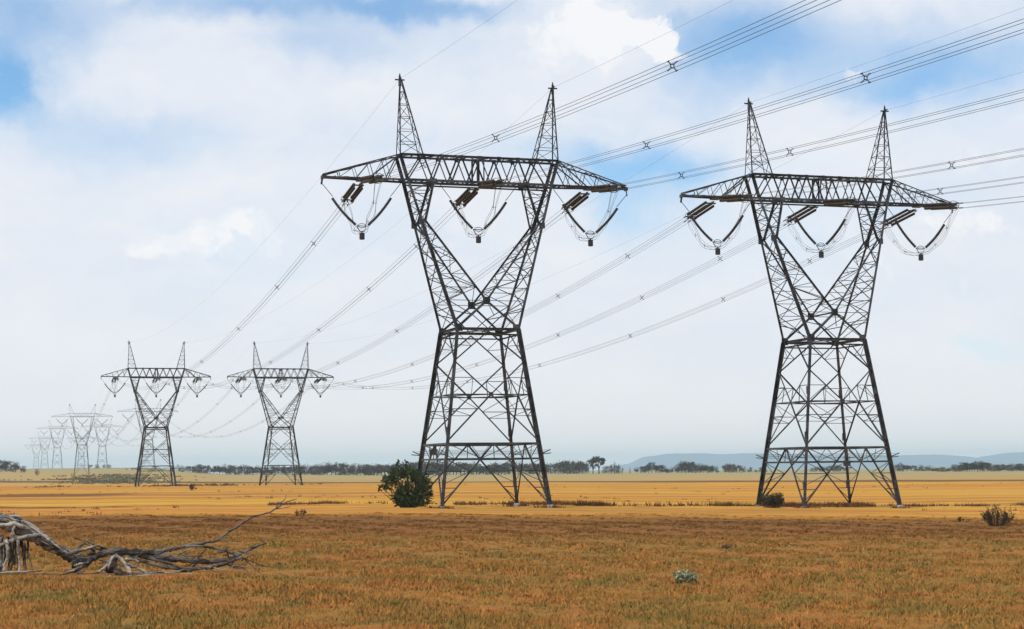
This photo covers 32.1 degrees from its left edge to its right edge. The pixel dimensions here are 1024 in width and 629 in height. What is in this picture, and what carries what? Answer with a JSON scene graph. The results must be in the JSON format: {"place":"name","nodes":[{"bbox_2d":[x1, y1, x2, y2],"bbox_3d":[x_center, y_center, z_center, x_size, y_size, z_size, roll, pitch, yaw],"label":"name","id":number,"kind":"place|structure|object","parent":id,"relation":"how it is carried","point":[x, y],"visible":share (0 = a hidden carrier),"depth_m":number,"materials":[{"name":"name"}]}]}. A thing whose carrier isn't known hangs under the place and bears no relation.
{"place":"outdoors","nodes":[
{"label":"outdoors","id":0,"kind":"place"},
{"bbox_2d":[0,467,1023,628],"bbox_3d":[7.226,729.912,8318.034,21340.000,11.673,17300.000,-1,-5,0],"label":"ground","id":1,"kind":"structure","parent":0,"point":[1002,488],"depth_m":165.49,"materials":[{"name":"plant"}]},
{"bbox_2d":[0,460,6,468],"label":"gum tree","id":2,"kind":"object","parent":1,"relation":"on","point":[2,465],"visible":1,"depth_m":1264.92,"materials":[{"name":"green plant"}]},
{"bbox_2d":[0,461,11,471],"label":"gum tree","id":3,"kind":"object","parent":1,"relation":"on","point":[6,464],"visible":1,"depth_m":1266.09,"materials":[{"name":"green plant"}]},
{"bbox_2d":[7,461,19,469],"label":"gum tree","id":4,"kind":"object","parent":1,"relation":"on","point":[10,462],"visible":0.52,"depth_m":1285.50,"materials":[{"name":"green plant"}]},
{"bbox_2d":[11,464,18,471],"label":"gum tree","id":5,"kind":"object","parent":1,"relation":"on","point":[13,468],"visible":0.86,"depth_m":1214.01,"materials":[{"name":"green plant"}]},
{"bbox_2d":[15,466,25,471],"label":"gum tree","id":6,"kind":"object","parent":1,"relation":"on","point":[20,468],"visible":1,"depth_m":1190.07,"materials":[{"name":"green plant"}]},
{"bbox_2d":[29,432,60,467],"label":"lattice pylon","id":7,"kind":"object","parent":1,"relation":"on","point":[43,448],"visible":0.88,"depth_m":1942.56,"materials":[{"name":"metal"}]},
{"bbox_2d":[37,425,74,468],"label":"lattice pylon","id":8,"kind":"object","parent":1,"relation":"on","point":[64,428],"visible":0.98,"depth_m":1468.50,"materials":[{"name":"metal"}]},
{"bbox_2d":[72,437,90,467],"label":"lattice pylon","id":9,"kind":"object","parent":1,"relation":"on","point":[83,452],"visible":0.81,"depth_m":1955.34,"materials":[{"name":"metal"}]},
{"bbox_2d":[52,404,112,476],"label":"lattice pylon","id":10,"kind":"object","parent":1,"relation":"on","point":[88,472],"visible":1,"depth_m":996.50,"materials":[{"name":"metal"}]},
{"bbox_2d":[83,419,120,467],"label":"lattice pylon","id":11,"kind":"object","parent":1,"relation":"on","point":[103,443],"visible":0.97,"depth_m":1477.91,"materials":[{"name":"metal"}]},
{"bbox_2d":[20,473,204,483],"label":"scrub","id":12,"kind":"object","parent":1,"relation":"on","point":[103,479],"visible":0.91,"depth_m":842.53,"materials":[{"name":"plant"}]},
{"bbox_2d":[0,497,295,575],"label":"fallen dead tree","id":13,"kind":"object","parent":1,"relation":"on","point":[21,527],"visible":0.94,"depth_m":61.19,"materials":[{"name":"grey wood"}]},
{"bbox_2d":[120,400,177,471],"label":"lattice pylon","id":14,"kind":"object","parent":1,"relation":"on","point":[154,411],"visible":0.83,"depth_m":992.77,"materials":[{"name":"metal"}]},
{"bbox_2d":[101,341,210,486],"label":"lattice pylon","id":15,"kind":"object","parent":1,"relation":"on","point":[136,393],"visible":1,"depth_m":528.05,"materials":[{"name":"metal"}]},
{"bbox_2d":[0,478,321,487],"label":"dark weeds","id":16,"kind":"object","parent":1,"relation":"on","point":[205,484],"visible":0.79,"depth_m":557.33,"materials":[{"name":"brown plant"}]},
{"bbox_2d":[192,464,205,472],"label":"gum tree","id":17,"kind":"object","parent":1,"relation":"on","point":[199,471],"visible":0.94,"depth_m":1275.87,"materials":[{"name":"green plant"}]},
{"bbox_2d":[194,464,207,473],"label":"gum tree","id":18,"kind":"object","parent":1,"relation":"on","point":[199,466],"visible":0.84,"depth_m":1286.50,"materials":[{"name":"green plant"}]},
{"bbox_2d":[220,464,232,474],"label":"gum tree","id":19,"kind":"object","parent":1,"relation":"on","point":[226,471],"visible":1,"depth_m":1282.08,"materials":[{"name":"green plant"}]},
{"bbox_2d":[228,464,240,474],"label":"gum tree","id":20,"kind":"object","parent":1,"relation":"on","point":[233,470],"visible":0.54,"depth_m":1326.93,"materials":[{"name":"green plant"}]},
{"bbox_2d":[233,465,245,474],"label":"gum tree","id":21,"kind":"object","parent":1,"relation":"on","point":[238,472],"visible":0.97,"depth_m":1303.23,"materials":[{"name":"green plant"}]},
{"bbox_2d":[239,465,250,474],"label":"gum tree","id":22,"kind":"object","parent":1,"relation":"on","point":[246,473],"visible":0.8,"depth_m":1322.92,"materials":[{"name":"green plant"}]},
{"bbox_2d":[247,466,257,472],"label":"gum tree","id":23,"kind":"object","parent":1,"relation":"on","point":[251,468],"visible":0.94,"depth_m":1294.34,"materials":[{"name":"green plant"}]},
{"bbox_2d":[227,341,333,484],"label":"lattice pylon","id":24,"kind":"object","parent":1,"relation":"on","point":[280,377],"visible":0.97,"depth_m":534.04,"materials":[{"name":"metal"}]},
{"bbox_2d":[128,385,234,437],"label":"conductor bundle","id":25,"kind":"object","parent":24,"relation":"attached to","point":[193,423],"visible":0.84,"depth_m":643.08,"materials":[{"name":"metal"}]},
{"bbox_2d":[149,388,270,437],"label":"conductor bundle","id":26,"kind":"object","parent":24,"relation":"hanging from","point":[231,420],"visible":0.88,"depth_m":645.38,"materials":[{"name":"metal"}]},
{"bbox_2d":[177,385,312,437],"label":"conductor bundle","id":27,"kind":"object","parent":24,"relation":"hanging from","point":[251,427],"visible":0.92,"depth_m":707.21,"materials":[{"name":"metal"}]},
{"bbox_2d":[295,509,305,515],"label":"shrub","id":28,"kind":"object","parent":1,"relation":"on","point":[301,513],"visible":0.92,"depth_m":142.07,"materials":[{"name":"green plant"}]},
{"bbox_2d":[308,465,318,472],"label":"gum tree","id":29,"kind":"object","parent":1,"relation":"on","point":[311,470],"visible":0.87,"depth_m":1290.59,"materials":[{"name":"green plant"}]},
{"bbox_2d":[311,463,328,474],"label":"gum tree","id":30,"kind":"object","parent":1,"relation":"on","point":[319,470],"visible":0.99,"depth_m":1279.11,"materials":[{"name":"green plant"}]},
{"bbox_2d":[323,462,339,474],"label":"gum tree","id":31,"kind":"object","parent":1,"relation":"on","point":[329,468],"visible":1,"depth_m":1272.59,"materials":[{"name":"green plant"}]},
{"bbox_2d":[333,462,353,474],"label":"gum tree","id":32,"kind":"object","parent":1,"relation":"on","point":[345,465],"visible":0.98,"depth_m":1279.07,"materials":[{"name":"green plant"}]},
{"bbox_2d":[337,465,354,474],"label":"gum tree","id":33,"kind":"object","parent":1,"relation":"on","point":[341,473],"visible":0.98,"depth_m":1277.84,"materials":[{"name":"green plant"}]},
{"bbox_2d":[350,463,363,474],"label":"gum tree","id":34,"kind":"object","parent":1,"relation":"on","point":[356,468],"visible":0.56,"depth_m":1302.36,"materials":[{"name":"green plant"}]},
{"bbox_2d":[356,465,366,473],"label":"gum tree","id":35,"kind":"object","parent":1,"relation":"on","point":[360,469],"visible":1,"depth_m":1258.33,"materials":[{"name":"green plant"}]},
{"bbox_2d":[358,464,380,474],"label":"gum tree","id":36,"kind":"object","parent":1,"relation":"on","point":[366,466],"visible":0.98,"depth_m":1258.61,"materials":[{"name":"green plant"}]},
{"bbox_2d":[366,465,381,474],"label":"gum tree","id":37,"kind":"object","parent":1,"relation":"on","point":[373,469],"visible":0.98,"depth_m":1255.33,"materials":[{"name":"green plant"}]},
{"bbox_2d":[378,464,388,474],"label":"gum tree","id":38,"kind":"object","parent":1,"relation":"on","point":[381,466],"visible":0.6,"depth_m":1298.92,"materials":[{"name":"green plant"}]},
{"bbox_2d":[382,465,393,472],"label":"gum tree","id":39,"kind":"object","parent":1,"relation":"on","point":[385,470],"visible":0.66,"depth_m":1257.11,"materials":[{"name":"green plant"}]},
{"bbox_2d":[377,459,433,507],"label":"green bush","id":40,"kind":"object","parent":1,"relation":"on","point":[410,494],"visible":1,"depth_m":169.66,"materials":[{"name":"green plant"}]},
{"bbox_2d":[423,462,442,474],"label":"gum tree","id":41,"kind":"object","parent":1,"relation":"on","point":[435,465],"visible":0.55,"depth_m":1245.40,"materials":[{"name":"green plant"}]},
{"bbox_2d":[425,461,449,474],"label":"gum tree","id":42,"kind":"object","parent":1,"relation":"on","point":[440,466],"visible":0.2,"depth_m":1283.26,"materials":[{"name":"green plant"}]},
{"bbox_2d":[447,465,458,474],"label":"gum tree","id":43,"kind":"object","parent":1,"relation":"on","point":[450,468],"visible":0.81,"depth_m":1260.03,"materials":[{"name":"green plant"}]},
{"bbox_2d":[452,462,469,474],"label":"gum tree","id":44,"kind":"object","parent":1,"relation":"on","point":[464,465],"visible":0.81,"depth_m":1257.02,"materials":[{"name":"green plant"}]},
{"bbox_2d":[464,461,478,474],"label":"gum tree","id":45,"kind":"object","parent":1,"relation":"on","point":[474,463],"visible":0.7,"depth_m":1272.32,"materials":[{"name":"green plant"}]},
{"bbox_2d":[321,73,627,507],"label":"lattice pylon","id":46,"kind":"object","parent":1,"relation":"on","point":[466,196],"visible":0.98,"depth_m":179.36,"materials":[{"name":"metal"}]},
{"bbox_2d":[120,201,346,388],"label":"conductor bundle","id":47,"kind":"object","parent":46,"relation":"hanging from","point":[261,304],"visible":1,"depth_m":232.47,"materials":[{"name":"metal"}]},
{"bbox_2d":[142,84,395,339],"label":"earth wire","id":48,"kind":"object","parent":46,"relation":"attached to","point":[290,212],"visible":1,"depth_m":243.69,"materials":[{"name":"metal"}]},
{"bbox_2d":[161,209,459,388],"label":"conductor bundle","id":49,"kind":"object","parent":46,"relation":"hanging from","point":[339,310],"visible":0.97,"depth_m":245.41,"materials":[{"name":"metal"}]},
{"bbox_2d":[186,91,548,342],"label":"earth wire","id":50,"kind":"object","parent":46,"relation":"attached to","point":[400,220],"visible":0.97,"depth_m":250.03,"materials":[{"name":"metal"}]},
{"bbox_2d":[200,209,565,388],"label":"conductor bundle","id":51,"kind":"object","parent":46,"relation":"hanging from","point":[409,320],"visible":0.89,"depth_m":266.71,"materials":[{"name":"metal"}]},
{"bbox_2d":[378,0,840,180],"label":"conductor bundle","id":52,"kind":"object","parent":46,"relation":"attached to","point":[496,136],"visible":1,"depth_m":104.06,"materials":[{"name":"metal"}]},
{"bbox_2d":[557,0,732,85],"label":"earth wire","id":53,"kind":"object","parent":46,"relation":"attached to","point":[655,38],"visible":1,"depth_m":157.29,"materials":[{"name":"metal"}]},
{"bbox_2d":[498,19,1023,185],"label":"conductor bundle","id":54,"kind":"object","parent":46,"relation":"attached to","point":[647,143],"visible":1,"depth_m":110.70,"materials":[{"name":"metal"}]},
{"bbox_2d":[613,89,1023,190],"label":"conductor bundle","id":55,"kind":"object","parent":46,"relation":"attached to","point":[790,150],"visible":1,"depth_m":132.52,"materials":[{"name":"metal"}]},
{"bbox_2d":[473,465,486,474],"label":"gum tree","id":56,"kind":"object","parent":1,"relation":"on","point":[481,468],"visible":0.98,"depth_m":1269.63,"materials":[{"name":"green plant"}]},
{"bbox_2d":[481,465,492,474],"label":"gum tree","id":57,"kind":"object","parent":1,"relation":"on","point":[488,466],"visible":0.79,"depth_m":1275.28,"materials":[{"name":"green plant"}]},
{"bbox_2d":[492,464,500,474],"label":"gum tree","id":58,"kind":"object","parent":1,"relation":"on","point":[496,469],"visible":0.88,"depth_m":1261.40,"materials":[{"name":"green plant"}]},
{"bbox_2d":[492,462,510,474],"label":"gum tree","id":59,"kind":"object","parent":1,"relation":"on","point":[503,469],"visible":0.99,"depth_m":1252.97,"materials":[{"name":"green plant"}]},
{"bbox_2d":[502,461,519,473],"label":"gum tree","id":60,"kind":"object","parent":1,"relation":"on","point":[510,465],"visible":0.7,"depth_m":1261.24,"materials":[{"name":"green plant"}]},
{"bbox_2d":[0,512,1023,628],"bbox_3d":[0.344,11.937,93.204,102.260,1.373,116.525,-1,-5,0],"label":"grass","id":61,"kind":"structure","parent":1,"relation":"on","point":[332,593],"depth_m":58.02,"materials":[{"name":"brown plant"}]},
{"bbox_2d":[0,482,1023,514],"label":"weeds","id":62,"kind":"object","parent":1,"relation":"on","point":[554,506],"visible":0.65,"depth_m":183.83,"materials":[{"name":"brown plant"}]},
{"bbox_2d":[522,464,535,473],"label":"gum tree","id":63,"kind":"object","parent":1,"relation":"on","point":[528,467],"visible":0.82,"depth_m":1262.18,"materials":[{"name":"green plant"}]},
{"bbox_2d":[554,462,568,473],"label":"gum tree","id":64,"kind":"object","parent":1,"relation":"on","point":[555,464],"visible":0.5,"depth_m":1329.99,"materials":[{"name":"green plant"}]},
{"bbox_2d":[555,460,581,473],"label":"gum tree","id":65,"kind":"object","parent":1,"relation":"on","point":[563,463],"visible":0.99,"depth_m":1238.73,"materials":[{"name":"green plant"}]},
{"bbox_2d":[564,460,578,473],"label":"gum tree","id":66,"kind":"object","parent":1,"relation":"on","point":[573,468],"visible":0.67,"depth_m":1313.99,"materials":[{"name":"green plant"}]},
{"bbox_2d":[574,463,587,473],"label":"gum tree","id":67,"kind":"object","parent":1,"relation":"on","point":[579,468],"visible":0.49,"depth_m":1269.33,"materials":[{"name":"green plant"}]},
{"bbox_2d":[579,461,595,473],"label":"gum tree","id":68,"kind":"object","parent":1,"relation":"on","point":[584,468],"visible":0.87,"depth_m":1247.58,"materials":[{"name":"green plant"}]},
{"bbox_2d":[588,458,598,473],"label":"gum tree","id":69,"kind":"object","parent":1,"relation":"on","point":[592,462],"visible":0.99,"depth_m":1204.64,"materials":[{"name":"green plant"}]},
{"bbox_2d":[593,456,605,473],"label":"gum tree","id":70,"kind":"object","parent":1,"relation":"on","point":[602,460],"visible":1,"depth_m":1209.95,"materials":[{"name":"green plant"}]},
{"bbox_2d":[605,464,616,473],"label":"gum tree","id":71,"kind":"object","parent":1,"relation":"on","point":[611,470],"visible":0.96,"depth_m":1223.48,"materials":[{"name":"green plant"}]},
{"bbox_2d":[267,499,1023,506],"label":"sedge","id":72,"kind":"object","parent":1,"relation":"on","point":[728,503],"visible":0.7,"depth_m":191.51,"materials":[{"name":"brown plant"}]},
{"bbox_2d":[643,464,650,472],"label":"gum tree","id":73,"kind":"object","parent":1,"relation":"on","point":[648,469],"visible":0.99,"depth_m":1287.69,"materials":[{"name":"green plant"}]},
{"bbox_2d":[646,462,656,470],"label":"gum tree","id":74,"kind":"object","parent":1,"relation":"on","point":[652,464],"visible":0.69,"depth_m":1331.06,"materials":[{"name":"green plant"}]},
{"bbox_2d":[674,462,690,472],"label":"gum tree","id":75,"kind":"object","parent":1,"relation":"on","point":[681,465],"visible":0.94,"depth_m":1289.73,"materials":[{"name":"green plant"}]},
{"bbox_2d":[672,570,697,582],"bbox_3d":[5.620,8.515,57.694,0.911,0.590,0.830,-1,-5,0],"label":"pale plant","id":76,"kind":"object","parent":1,"relation":"on","point":[684,576],"visible":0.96,"depth_m":57.49,"materials":[{"name":"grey plant"}]},
{"bbox_2d":[683,462,695,472],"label":"gum tree","id":77,"kind":"object","parent":1,"relation":"on","point":[690,465],"visible":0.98,"depth_m":1296.67,"materials":[{"name":"green plant"}]},
{"bbox_2d":[683,461,698,472],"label":"gum tree","id":78,"kind":"object","parent":1,"relation":"on","point":[691,469],"visible":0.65,"depth_m":1310.01,"materials":[{"name":"green plant"}]},
{"bbox_2d":[699,465,709,469],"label":"gum tree","id":79,"kind":"object","parent":1,"relation":"on","point":[704,467],"visible":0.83,"depth_m":1348.70,"materials":[{"name":"green plant"}]},
{"bbox_2d":[707,467,715,472],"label":"gum tree","id":80,"kind":"object","parent":1,"relation":"on","point":[710,468],"visible":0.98,"depth_m":1312.14,"materials":[{"name":"green plant"}]},
{"bbox_2d":[721,465,729,472],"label":"gum tree","id":81,"kind":"object","parent":1,"relation":"on","point":[724,468],"visible":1,"depth_m":1324.46,"materials":[{"name":"green plant"}]},
{"bbox_2d":[731,465,740,472],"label":"gum tree","id":82,"kind":"object","parent":1,"relation":"on","point":[737,466],"visible":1,"depth_m":1295.19,"materials":[{"name":"green plant"}]},
{"bbox_2d":[758,492,784,507],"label":"dark shrub","id":83,"kind":"object","parent":1,"relation":"on","point":[775,500],"visible":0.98,"depth_m":180.46,"materials":[{"name":"green plant"}]},
{"bbox_2d":[679,97,962,507],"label":"lattice pylon","id":84,"kind":"object","parent":1,"relation":"on","point":[809,340],"visible":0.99,"depth_m":189.79,"materials":[{"name":"metal"}]},
{"bbox_2d":[247,219,690,388],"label":"conductor bundle","id":85,"kind":"object","parent":84,"relation":"hanging from","point":[514,316],"visible":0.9,"depth_m":245.08,"materials":[{"name":"metal"}]},
{"bbox_2d":[259,107,741,342],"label":"earth wire","id":86,"kind":"object","parent":84,"relation":"attached to","point":[510,247],"visible":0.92,"depth_m":262.06,"materials":[{"name":"metal"}]},
{"bbox_2d":[287,220,786,388],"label":"conductor bundle","id":87,"kind":"object","parent":84,"relation":"hanging from","point":[577,324],"visible":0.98,"depth_m":263.14,"materials":[{"name":"metal"}]},
{"bbox_2d":[324,115,875,342],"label":"earth wire","id":88,"kind":"object","parent":84,"relation":"attached to","point":[651,230],"visible":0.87,"depth_m":260.88,"materials":[{"name":"metal"}]},
{"bbox_2d":[326,223,882,389],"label":"conductor bundle","id":89,"kind":"object","parent":84,"relation":"hanging from","point":[657,323],"visible":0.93,"depth_m":265.28,"materials":[{"name":"metal"}]},
{"bbox_2d":[745,148,1023,200],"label":"conductor bundle","id":90,"kind":"object","parent":84,"relation":"attached to","point":[895,172],"visible":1,"depth_m":150.95,"materials":[{"name":"metal"}]},
{"bbox_2d":[809,7,1023,82],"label":"earth wire","id":91,"kind":"object","parent":84,"relation":"attached to","point":[908,48],"visible":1,"depth_m":155.57,"materials":[{"name":"metal"}]},
{"bbox_2d":[852,176,1022,204],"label":"conductor bundle","id":92,"kind":"object","parent":84,"relation":"attached to","point":[939,193],"visible":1,"depth_m":167.04,"materials":[{"name":"metal"}]},
{"bbox_2d":[955,196,1021,208],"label":"conductor bundle","id":93,"kind":"object","parent":84,"relation":"attached to","point":[990,200],"visible":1,"depth_m":180.33,"materials":[{"name":"metal"}]},
{"bbox_2d":[894,464,903,470],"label":"gum tree","id":94,"kind":"object","parent":1,"relation":"on","point":[897,466],"visible":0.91,"depth_m":1323.75,"materials":[{"name":"green plant"}]},
{"bbox_2d":[960,463,969,471],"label":"gum tree","id":95,"kind":"object","parent":1,"relation":"on","point":[964,465],"visible":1,"depth_m":1131.13,"materials":[{"name":"green plant"}]},
{"bbox_2d":[958,461,972,471],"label":"gum tree","id":96,"kind":"object","parent":1,"relation":"on","point":[966,467],"visible":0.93,"depth_m":1132.56,"materials":[{"name":"green plant"}]},
{"bbox_2d":[969,461,985,471],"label":"gum tree","id":97,"kind":"object","parent":1,"relation":"on","point":[975,465],"visible":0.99,"depth_m":1118.83,"materials":[{"name":"green plant"}]},
{"bbox_2d":[978,462,990,470],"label":"gum tree","id":98,"kind":"object","parent":1,"relation":"on","point":[986,464],"visible":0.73,"depth_m":1150.67,"materials":[{"name":"green plant"}]},
{"bbox_2d":[989,464,1000,470],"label":"gum tree","id":99,"kind":"object","parent":1,"relation":"on","point":[996,469],"visible":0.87,"depth_m":1134.34,"materials":[{"name":"green plant"}]},
{"bbox_2d":[980,505,1015,525],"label":"sparse shrub","id":100,"kind":"object","parent":1,"relation":"on","point":[1002,521],"visible":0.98,"depth_m":124.40,"materials":[{"name":"green plant"}]},
{"bbox_2d":[0,0,1023,473],"label":"sky","id":101,"kind":"structure","parent":0,"point":[150,149],"materials":[{"name":"blue"}]},
{"bbox_2d":[579,452,1023,470],"bbox_3d":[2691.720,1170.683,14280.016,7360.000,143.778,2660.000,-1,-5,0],"label":"hills","id":102,"kind":"structure","parent":0,"point":[744,460],"depth_m":13394.61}
]}

